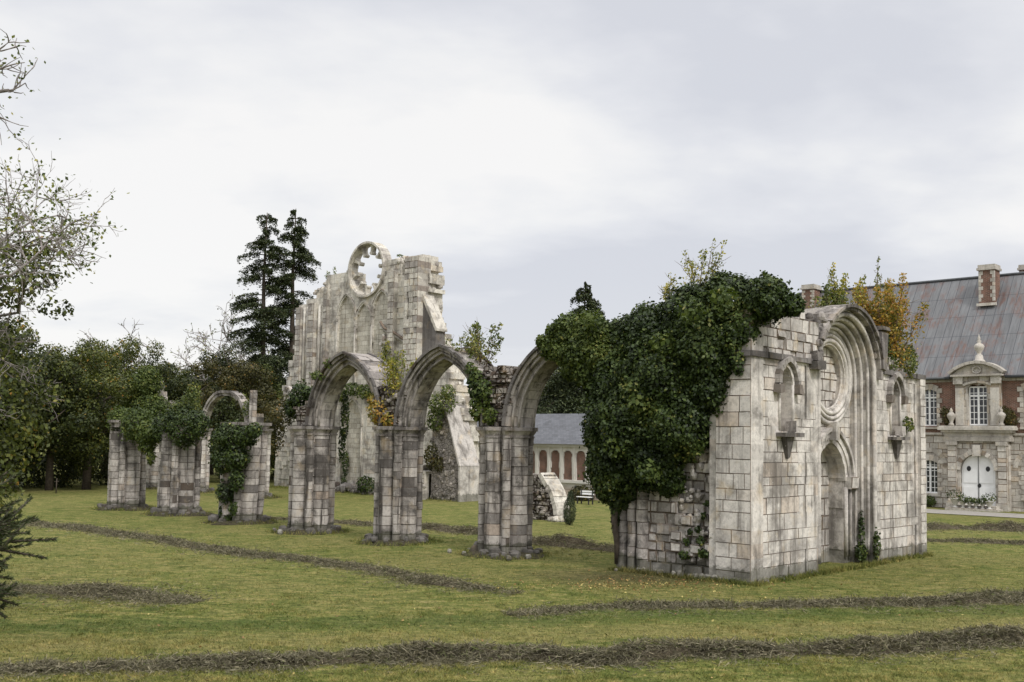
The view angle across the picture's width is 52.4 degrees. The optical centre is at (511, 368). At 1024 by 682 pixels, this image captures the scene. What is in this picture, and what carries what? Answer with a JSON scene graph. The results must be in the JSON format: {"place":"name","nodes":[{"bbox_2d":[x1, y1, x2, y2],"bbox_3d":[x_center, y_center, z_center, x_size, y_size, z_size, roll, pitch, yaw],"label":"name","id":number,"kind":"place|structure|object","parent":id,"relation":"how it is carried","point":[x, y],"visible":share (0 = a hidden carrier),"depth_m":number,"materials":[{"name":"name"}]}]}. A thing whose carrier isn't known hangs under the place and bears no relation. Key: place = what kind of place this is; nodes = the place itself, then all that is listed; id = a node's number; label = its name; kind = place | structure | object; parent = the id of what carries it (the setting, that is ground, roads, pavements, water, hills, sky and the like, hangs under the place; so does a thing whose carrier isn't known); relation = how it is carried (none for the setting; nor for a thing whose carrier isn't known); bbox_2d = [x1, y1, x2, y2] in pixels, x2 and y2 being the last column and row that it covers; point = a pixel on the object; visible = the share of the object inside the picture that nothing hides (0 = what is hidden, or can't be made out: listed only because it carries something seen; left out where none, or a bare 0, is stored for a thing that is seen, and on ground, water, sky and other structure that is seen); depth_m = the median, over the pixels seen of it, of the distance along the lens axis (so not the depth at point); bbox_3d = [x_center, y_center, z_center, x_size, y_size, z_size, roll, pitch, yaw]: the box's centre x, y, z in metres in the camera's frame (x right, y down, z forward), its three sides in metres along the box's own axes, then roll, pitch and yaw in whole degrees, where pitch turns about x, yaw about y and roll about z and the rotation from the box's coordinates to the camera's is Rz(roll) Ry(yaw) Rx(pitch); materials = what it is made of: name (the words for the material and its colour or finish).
{"place":"outdoors","nodes":[
{"label":"outdoors","id":0,"kind":"place"},
{"bbox_2d":[0,549,1001,679],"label":"fallen leaves","id":1,"kind":"object","parent":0,"point":[607,591],"depth_m":26.18,"materials":[{"name":"brown plant"}]},
{"bbox_2d":[0,449,1023,681],"bbox_3d":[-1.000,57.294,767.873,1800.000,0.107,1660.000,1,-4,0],"label":"lawn","id":2,"kind":"structure","parent":0,"point":[65,503],"depth_m":25.27,"materials":[{"name":"green plant"}]},
{"bbox_2d":[0,455,41,487],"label":"dark bush","id":3,"kind":"object","parent":2,"relation":"on","point":[21,479],"visible":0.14,"depth_m":67.99,"materials":[{"name":"green plant"}]},
{"bbox_2d":[0,469,57,620],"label":"young spruce","id":4,"kind":"object","parent":2,"relation":"on","point":[6,520],"visible":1,"depth_m":6.59,"materials":[{"name":"green plant"}]},
{"bbox_2d":[0,319,58,458],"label":"broadleaf tree","id":5,"kind":"object","parent":2,"relation":"on","point":[44,413],"visible":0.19,"depth_m":62.06,"materials":[{"name":"green plant"}]},
{"bbox_2d":[2,316,67,410],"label":"broadleaf tree","id":6,"kind":"object","parent":2,"relation":"on","point":[21,326],"visible":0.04,"depth_m":79.98,"materials":[{"name":"green plant"}]},
{"bbox_2d":[2,442,83,487],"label":"dark bush","id":7,"kind":"object","parent":2,"relation":"on","point":[62,478],"visible":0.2,"depth_m":69.33,"materials":[{"name":"green plant"}]},
{"bbox_2d":[0,324,104,491],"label":"broadleaf tree","id":8,"kind":"object","parent":2,"relation":"on","point":[69,425],"visible":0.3,"depth_m":63.67,"materials":[{"name":"green plant"}]},
{"bbox_2d":[18,326,86,476],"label":"broadleaf tree","id":9,"kind":"object","parent":2,"relation":"on","point":[60,347],"visible":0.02,"depth_m":82.00,"materials":[{"name":"green plant"}]},
{"bbox_2d":[1,360,110,490],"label":"broadleaf tree","id":10,"kind":"object","parent":2,"relation":"on","point":[51,449],"visible":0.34,"depth_m":65.35,"materials":[{"name":"green plant"}]},
{"bbox_2d":[0,30,129,526],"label":"foreground tree","id":11,"kind":"object","parent":2,"relation":"on","point":[8,250],"visible":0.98,"depth_m":19.06,"materials":[{"name":"green plant"}]},
{"bbox_2d":[30,436,103,486],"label":"dark bush","id":12,"kind":"object","parent":2,"relation":"on","point":[77,475],"visible":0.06,"depth_m":71.47,"materials":[{"name":"green plant"}]},
{"bbox_2d":[23,342,162,489],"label":"broadleaf tree","id":13,"kind":"object","parent":2,"relation":"on","point":[86,471],"visible":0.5,"depth_m":66.50,"materials":[{"name":"green plant"}]},
{"bbox_2d":[76,436,109,484],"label":"dark bush","id":14,"kind":"object","parent":2,"relation":"on","point":[101,473],"visible":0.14,"depth_m":73.94,"materials":[{"name":"green plant"}]},
{"bbox_2d":[1,577,218,613],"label":"hay row","id":15,"kind":"object","parent":2,"relation":"on","point":[101,591],"visible":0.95,"depth_m":23.04,"materials":[{"name":"plant"}]},
{"bbox_2d":[64,335,173,475],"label":"broadleaf tree","id":16,"kind":"object","parent":2,"relation":"on","point":[92,343],"visible":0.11,"depth_m":87.42,"materials":[{"name":"green plant"}]},
{"bbox_2d":[65,335,175,454],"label":"broadleaf tree","id":17,"kind":"object","parent":2,"relation":"on","point":[132,367],"visible":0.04,"depth_m":76.03,"materials":[{"name":"green plant"}]},
{"bbox_2d":[77,318,167,369],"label":"bare tree","id":18,"kind":"object","parent":2,"relation":"on","point":[88,337],"visible":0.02,"depth_m":87.75,"materials":[{"name":"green plant"}]},
{"bbox_2d":[95,420,151,510],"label":"arcade pier","id":19,"kind":"structure","parent":2,"relation":"on","point":[127,468],"depth_m":50.03,"materials":[{"name":"grey stone"}]},
{"bbox_2d":[102,403,160,465],"bbox_3d":[-18.167,3.110,49.935,4.514,3.016,1.881,-2,-5,37],"label":"ivy","id":20,"kind":"object","parent":19,"relation":"attached to","point":[142,436],"visible":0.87,"depth_m":49.15,"materials":[{"name":"green plant"}]},
{"bbox_2d":[119,338,180,403],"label":"broadleaf tree","id":21,"kind":"object","parent":2,"relation":"on","point":[158,345],"visible":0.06,"depth_m":90.33,"materials":[{"name":"green plant"}]},
{"bbox_2d":[146,381,174,488],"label":"arcade pier","id":22,"kind":"structure","parent":2,"relation":"on","point":[152,476],"depth_m":70.30,"materials":[{"name":"stone"}]},
{"bbox_2d":[122,364,170,420],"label":"ivy","id":23,"kind":"object","parent":22,"relation":"attached to","point":[146,388],"visible":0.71,"depth_m":66.50,"materials":[{"name":"green plant"}]},
{"bbox_2d":[108,355,229,437],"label":"broadleaf tree","id":24,"kind":"object","parent":2,"relation":"on","point":[173,385],"visible":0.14,"depth_m":78.77,"materials":[{"name":"green plant"}]},
{"bbox_2d":[145,424,212,516],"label":"arcade pier","id":25,"kind":"structure","parent":2,"relation":"on","point":[179,480],"depth_m":47.37,"materials":[{"name":"grey stone"}]},
{"bbox_2d":[151,403,211,450],"bbox_3d":[-15.193,2.642,47.552,1.914,2.216,4.360,5,-6,-44],"label":"ivy","id":26,"kind":"object","parent":25,"relation":"attached to","point":[196,424],"visible":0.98,"depth_m":46.84,"materials":[{"name":"green plant"}]},
{"bbox_2d":[168,382,201,422],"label":"ivy","id":27,"kind":"object","parent":25,"relation":"attached to","point":[188,395],"visible":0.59,"depth_m":47.77,"materials":[{"name":"green plant"}]},
{"bbox_2d":[164,371,243,464],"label":"broadleaf tree","id":28,"kind":"object","parent":2,"relation":"on","point":[230,404],"visible":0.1,"depth_m":79.24,"materials":[{"name":"green plant"}]},
{"bbox_2d":[200,428,214,492],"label":"arcade pier","id":29,"kind":"structure","parent":2,"relation":"on","point":[205,472],"depth_m":66.67,"materials":[{"name":"stone"}]},
{"bbox_2d":[136,292,286,389],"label":"bare tree","id":30,"kind":"object","parent":2,"relation":"on","point":[205,338],"visible":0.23,"depth_m":98.31,"materials":[{"name":"brown plant"}]},
{"bbox_2d":[184,345,248,474],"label":"broadleaf tree","id":31,"kind":"object","parent":2,"relation":"on","point":[222,364],"visible":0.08,"depth_m":97.66,"materials":[{"name":"green plant"}]},
{"bbox_2d":[180,357,282,444],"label":"broadleaf tree","id":32,"kind":"object","parent":2,"relation":"on","point":[230,381],"visible":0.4,"depth_m":81.76,"materials":[{"name":"green plant"}]},
{"bbox_2d":[202,422,275,524],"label":"arcade pier","id":33,"kind":"structure","parent":2,"relation":"on","point":[249,498],"depth_m":43.18,"materials":[{"name":"grey stone"}]},
{"bbox_2d":[206,419,262,520],"bbox_3d":[-11.523,4.288,42.911,1.682,4.445,3.385,4,-5,-33],"label":"ivy","id":34,"kind":"object","parent":33,"relation":"attached to","point":[219,452],"visible":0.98,"depth_m":42.66,"materials":[{"name":"green plant"}]},
{"bbox_2d":[231,364,284,468],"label":"broadleaf tree","id":35,"kind":"object","parent":2,"relation":"on","point":[280,391],"visible":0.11,"depth_m":83.44,"materials":[{"name":"green plant"}]},
{"bbox_2d":[225,213,297,406],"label":"tall conifer","id":36,"kind":"object","parent":2,"relation":"on","point":[260,335],"visible":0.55,"depth_m":87.92,"materials":[{"name":"green plant"}]},
{"bbox_2d":[249,390,280,498],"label":"arcade pier","id":37,"kind":"structure","parent":2,"relation":"on","point":[254,416],"depth_m":62.24,"materials":[{"name":"stone"}]},
{"bbox_2d":[203,390,248,430],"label":"arcade arch","id":38,"kind":"structure","parent":37,"relation":"on","point":[213,400],"depth_m":65.12,"materials":[{"name":"grey stone"}]},
{"bbox_2d":[184,387,284,424],"bbox_3d":[-17.417,2.328,64.945,11.040,2.452,1.320,-3,-5,42],"label":"ivy","id":39,"kind":"object","parent":38,"relation":"attached to","point":[271,409],"visible":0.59,"depth_m":62.09,"materials":[{"name":"green plant"}]},
{"bbox_2d":[21,518,546,597],"bbox_3d":[-9.559,5.695,33.280,26.631,0.414,3.878,-3,-5,42],"label":"hay row","id":40,"kind":"object","parent":2,"relation":"on","point":[422,578],"visible":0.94,"depth_m":30.38,"materials":[{"name":"plant"}]},
{"bbox_2d":[253,209,321,390],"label":"tall conifer","id":41,"kind":"object","parent":2,"relation":"on","point":[301,254],"visible":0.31,"depth_m":90.38,"materials":[{"name":"green plant"}]},
{"bbox_2d":[274,401,344,534],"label":"arcade pier","id":42,"kind":"structure","parent":2,"relation":"on","point":[311,499],"depth_m":39.43,"materials":[{"name":"grey stone"}]},
{"bbox_2d":[280,378,312,419],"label":"ivy","id":43,"kind":"object","parent":42,"relation":"attached to","point":[301,394],"visible":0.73,"depth_m":40.80,"materials":[{"name":"green plant"}]},
{"bbox_2d":[305,351,399,426],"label":"arcade arch","id":44,"kind":"structure","parent":42,"relation":"on","point":[324,397],"depth_m":39.02,"materials":[{"name":"grey stone"}]},
{"bbox_2d":[309,358,333,380],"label":"ivy","id":45,"kind":"object","parent":44,"relation":"attached to","point":[313,376],"visible":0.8,"depth_m":39.02,"materials":[{"name":"green plant"}]},
{"bbox_2d":[267,515,372,527],"bbox_3d":[-7.516,6.535,44.440,8.285,0.369,3.664,-1,-5,30],"label":"hay row","id":46,"kind":"object","parent":2,"relation":"on","point":[360,523],"visible":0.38,"depth_m":43.96,"materials":[{"name":"plant"}]},
{"bbox_2d":[356,474,374,493],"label":"shrub","id":47,"kind":"object","parent":2,"relation":"on","point":[366,482],"visible":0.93,"depth_m":67.00,"materials":[{"name":"green plant"}]},
{"bbox_2d":[274,241,479,501],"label":"transept wall","id":48,"kind":"structure","parent":2,"relation":"on","point":[400,306],"depth_m":69.10,"materials":[{"name":"beige stone"}]},
{"bbox_2d":[264,390,294,457],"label":"ivy","id":49,"kind":"object","parent":48,"relation":"attached to","point":[277,427],"visible":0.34,"depth_m":72.05,"materials":[{"name":"green plant"}]},
{"bbox_2d":[337,385,349,462],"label":"ivy","id":50,"kind":"object","parent":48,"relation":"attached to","point":[344,419],"visible":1,"depth_m":40.12,"materials":[{"name":"green plant"}]},
{"bbox_2d":[341,449,348,483],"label":"ivy","id":51,"kind":"object","parent":48,"relation":"attached to","point":[344,471],"visible":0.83,"depth_m":70.48,"materials":[{"name":"green plant"}]},
{"bbox_2d":[339,382,371,402],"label":"ivy","id":52,"kind":"object","parent":48,"relation":"attached to","point":[362,392],"visible":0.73,"depth_m":69.67,"materials":[{"name":"green plant"}]},
{"bbox_2d":[347,241,391,297],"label":"rose window","id":53,"kind":"structure","parent":48,"relation":"in","point":[361,250],"depth_m":71.05,"materials":[{"name":"beige stone"}]},
{"bbox_2d":[423,441,443,471],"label":"ivy","id":54,"kind":"object","parent":48,"relation":"attached to","point":[434,463],"visible":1,"depth_m":62.79,"materials":[{"name":"green plant"}]},
{"bbox_2d":[425,384,458,431],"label":"ivy","id":55,"kind":"object","parent":48,"relation":"attached to","point":[443,396],"visible":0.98,"depth_m":62.52,"materials":[{"name":"green plant"}]},
{"bbox_2d":[359,385,430,545],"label":"arcade pier","id":56,"kind":"structure","parent":2,"relation":"on","point":[398,503],"depth_m":35.96,"materials":[{"name":"grey stone"}]},
{"bbox_2d":[365,393,393,425],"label":"ivy","id":57,"kind":"object","parent":56,"relation":"attached to","point":[373,404],"visible":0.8,"depth_m":36.51,"materials":[{"name":"yellow plant"}]},
{"bbox_2d":[377,349,420,399],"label":"yellow bush","id":58,"kind":"object","parent":56,"relation":"on","point":[392,374],"visible":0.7,"depth_m":36.38,"materials":[{"name":"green plant"}]},
{"bbox_2d":[458,365,546,559],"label":"arcade pier","id":59,"kind":"structure","parent":2,"relation":"on","point":[505,503],"depth_m":32.63,"materials":[{"name":"grey stone"}]},
{"bbox_2d":[394,344,492,426],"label":"arcade arch","id":60,"kind":"structure","parent":59,"relation":"on","point":[429,368],"depth_m":35.73,"materials":[{"name":"grey stone"}]},
{"bbox_2d":[444,332,486,355],"bbox_3d":[-1.427,-0.675,35.006,1.458,1.188,1.172,5,-5,-41],"label":"sapling","id":61,"kind":"object","parent":60,"relation":"on","point":[459,347],"visible":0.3,"depth_m":34.97,"materials":[{"name":"green plant"}]},
{"bbox_2d":[466,366,482,417],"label":"ivy","id":62,"kind":"object","parent":60,"relation":"attached to","point":[470,392],"visible":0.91,"depth_m":33.41,"materials":[{"name":"green plant"}]},
{"bbox_2d":[459,321,503,365],"bbox_3d":[-1.058,-0.826,34.444,1.625,1.926,1.586,1,-4,0],"label":"sapling","id":63,"kind":"object","parent":60,"relation":"on","point":[477,349],"visible":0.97,"depth_m":34.48,"materials":[{"name":"green plant"}]},
{"bbox_2d":[463,362,498,425],"bbox_3d":[-1.034,0.789,33.412,1.514,2.099,0.825,-2,-5,37],"label":"ivy","id":64,"kind":"object","parent":59,"relation":"attached to","point":[488,392],"visible":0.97,"depth_m":33.13,"materials":[{"name":"green plant"}]},
{"bbox_2d":[501,346,621,427],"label":"arcade arch","id":65,"kind":"structure","parent":59,"relation":"on","point":[534,372],"depth_m":32.58,"materials":[{"name":"grey stone"}]},
{"bbox_2d":[534,310,616,387],"bbox_3d":[1.909,-0.582,30.831,2.974,2.373,1.490,-1,-5,32],"label":"ivy","id":66,"kind":"object","parent":65,"relation":"attached to","point":[562,341],"visible":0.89,"depth_m":30.45,"materials":[{"name":"green plant"}]},
{"bbox_2d":[0,622,1023,681],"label":"hay row","id":67,"kind":"object","parent":2,"relation":"on","point":[638,653],"visible":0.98,"depth_m":17.07,"materials":[{"name":"plant"}]},
{"bbox_2d":[90,484,933,586],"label":"rank grass","id":68,"kind":"structure","parent":2,"relation":"on","point":[855,567],"depth_m":31.69,"materials":[{"name":"green plant"}]},
{"bbox_2d":[421,521,613,555],"bbox_3d":[-0.119,6.136,38.676,5.233,0.612,12.299,4,-5,-38],"label":"hay row","id":69,"kind":"object","parent":2,"relation":"on","point":[564,541],"visible":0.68,"depth_m":36.30,"materials":[{"name":"plant"}]},
{"bbox_2d":[477,414,597,499],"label":"outbuilding","id":70,"kind":"structure","parent":2,"relation":"on","point":[558,451],"depth_m":68.16,"materials":[{"name":"grey brick"}]},
{"bbox_2d":[532,472,568,521],"bbox_3d":[1.459,5.991,48.467,3.168,2.286,1.436,-3,-5,43],"label":"wall fragment","id":71,"kind":"object","parent":2,"relation":"on","point":[549,495],"depth_m":48.12,"materials":[{"name":"stone"}]},
{"bbox_2d":[518,281,605,413],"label":"dark spruce","id":72,"kind":"object","parent":2,"relation":"on","point":[567,396],"visible":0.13,"depth_m":77.80,"materials":[{"name":"green plant"}]},
{"bbox_2d":[562,489,576,524],"bbox_3d":[2.518,6.110,45.510,0.658,1.683,0.648,1,-4,0],"label":"cypress","id":73,"kind":"object","parent":2,"relation":"on","point":[569,515],"visible":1,"depth_m":45.41,"materials":[{"name":"green plant"}]},
{"bbox_2d":[567,485,594,500],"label":"garden shrub","id":74,"kind":"object","parent":2,"relation":"on","point":[578,491],"visible":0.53,"depth_m":64.56,"materials":[{"name":"green plant"}]},
{"bbox_2d":[498,587,1023,621],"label":"hay row","id":75,"kind":"object","parent":2,"relation":"on","point":[986,596],"visible":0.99,"depth_m":23.47,"materials":[{"name":"plant"}]},
{"bbox_2d":[611,304,926,583],"bbox_3d":[8.519,2.126,32.900,5.023,8.027,11.724,-3,-5,43],"label":"portal ruin","id":76,"kind":"object","parent":2,"relation":"on","point":[814,449],"visible":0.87,"depth_m":29.52,"materials":[{"name":"stone"}]},
{"bbox_2d":[575,270,806,563],"bbox_3d":[4.062,1.459,29.412,8.806,8.256,3.297,-2,-5,39],"label":"ivy bush","id":77,"kind":"object","parent":76,"relation":"attached to","point":[679,327],"visible":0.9,"depth_m":28.31,"materials":[{"name":"green plant"}]},
{"bbox_2d":[657,272,676,301],"bbox_3d":[4.460,-2.218,29.944,0.536,1.136,0.661,3,-5,-27],"label":"sapling","id":78,"kind":"object","parent":77,"relation":"on","point":[665,291],"visible":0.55,"depth_m":29.89,"materials":[{"name":"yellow plant"}]},
{"bbox_2d":[675,238,730,296],"bbox_3d":[5.203,-2.628,29.187,1.288,1.894,1.645,4,-5,-38],"label":"sapling","id":79,"kind":"object","parent":77,"relation":"on","point":[704,256],"visible":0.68,"depth_m":28.91,"materials":[{"name":"green plant"}]},
{"bbox_2d":[678,500,713,559],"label":"ivy","id":80,"kind":"object","parent":76,"relation":"attached to","point":[703,553],"visible":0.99,"depth_m":28.21,"materials":[{"name":"green plant"}]},
{"bbox_2d":[717,319,745,376],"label":"ivy","id":81,"kind":"object","parent":76,"relation":"attached to","point":[734,358],"visible":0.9,"depth_m":27.46,"materials":[{"name":"green plant"}]},
{"bbox_2d":[816,283,845,307],"bbox_3d":[10.275,-1.828,33.707,1.141,1.916,1.208,1,-4,0],"label":"sapling","id":82,"kind":"object","parent":76,"relation":"on","point":[826,298],"visible":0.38,"depth_m":33.63,"materials":[{"name":"green plant"}]},
{"bbox_2d":[821,422,858,562],"bbox_3d":[9.528,3.816,31.882,1.015,4.368,3.000,-3,-5,43],"label":"doorway","id":83,"kind":"structure","parent":76,"relation":"in","point":[832,434],"depth_m":32.44,"materials":[{"name":"stone"}]},
{"bbox_2d":[827,262,871,305],"bbox_3d":[11.017,-1.937,34.204,1.352,3.233,1.100,1,-4,0],"label":"sapling","id":84,"kind":"object","parent":76,"relation":"on","point":[841,290],"visible":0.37,"depth_m":34.08,"materials":[{"name":"green plant"}]},
{"bbox_2d":[854,511,867,562],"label":"ivy","id":85,"kind":"object","parent":76,"relation":"attached to","point":[860,556],"visible":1,"depth_m":32.46,"materials":[{"name":"green plant"}]},
{"bbox_2d":[872,527,881,560],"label":"ivy","id":86,"kind":"object","parent":76,"relation":"attached to","point":[876,538],"visible":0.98,"depth_m":32.40,"materials":[{"name":"green plant"}]},
{"bbox_2d":[872,256,882,323],"bbox_3d":[12.349,-1.985,35.183,0.374,3.710,0.503,-2,-5,38],"label":"sapling","id":87,"kind":"object","parent":76,"relation":"on","point":[877,276],"visible":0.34,"depth_m":35.20,"materials":[{"name":"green plant"}]},
{"bbox_2d":[847,273,928,378],"bbox_3d":[12.587,-1.135,34.924,2.636,3.815,2.934,-2,-5,35],"label":"autumn bush","id":88,"kind":"object","parent":76,"relation":"on","point":[890,314],"visible":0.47,"depth_m":34.49,"materials":[{"name":"yellow plant"}]},
{"bbox_2d":[880,324,899,370],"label":"ivy","id":89,"kind":"object","parent":76,"relation":"attached to","point":[892,355],"visible":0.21,"depth_m":33.82,"materials":[{"name":"green plant"}]},
{"bbox_2d":[798,264,1023,511],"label":"manor house","id":90,"kind":"structure","parent":2,"relation":"on","point":[970,354],"depth_m":63.94,"materials":[{"name":"stone"}]},
{"bbox_2d":[925,390,936,425],"bbox_3d":[26.128,2.421,65.011,1.000,2.350,0.112,-3,-5,43],"label":"window","id":91,"kind":"structure","parent":90,"relation":"in","point":[930,395],"depth_m":64.93,"materials":[{"name":"white paint"}]},
{"bbox_2d":[926,460,937,492],"bbox_3d":[26.054,6.685,64.713,1.000,2.100,0.112,-3,-5,43],"label":"window","id":92,"kind":"structure","parent":90,"relation":"in","point":[931,466],"depth_m":64.66,"materials":[{"name":"white paint"}]},
{"bbox_2d":[939,406,955,425],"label":"ledge shrub","id":93,"kind":"object","parent":90,"relation":"on","point":[944,413],"visible":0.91,"depth_m":63.65,"materials":[{"name":"green plant"}]},
{"bbox_2d":[969,386,987,424],"bbox_3d":[28.163,2.247,62.730,1.100,2.350,0.112,-3,-5,43],"label":"window","id":94,"kind":"structure","parent":90,"relation":"in","point":[978,394],"depth_m":62.73,"materials":[{"name":"white paint"}]},
{"bbox_2d":[962,455,995,505],"bbox_3d":[27.948,6.648,62.276,1.940,3.000,0.115,-3,-5,43],"label":"door","id":95,"kind":"structure","parent":90,"relation":"in","point":[978,473],"depth_m":62.26,"materials":[{"name":"white paint"}]},
{"bbox_2d":[1001,405,1019,425],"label":"ledge shrub","id":96,"kind":"object","parent":90,"relation":"on","point":[1008,422],"visible":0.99,"depth_m":61.21,"materials":[{"name":"green plant"}]},
{"bbox_2d":[926,509,1023,517],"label":"gravel path","id":97,"kind":"structure","parent":2,"relation":"on","point":[977,513],"depth_m":58.33,"materials":[{"name":"beige gravel"}]},
{"bbox_2d":[927,519,1023,533],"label":"hay row","id":98,"kind":"object","parent":2,"relation":"on","point":[1005,526],"visible":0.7,"depth_m":46.70,"materials":[{"name":"plant"}]},
{"bbox_2d":[927,536,1023,546],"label":"hay row","id":99,"kind":"object","parent":2,"relation":"on","point":[986,541],"visible":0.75,"depth_m":40.28,"materials":[{"name":"plant"}]},
{"bbox_2d":[0,0,1023,388],"label":"sky","id":100,"kind":"structure","parent":0,"point":[539,150],"materials":[{"name":"white"}]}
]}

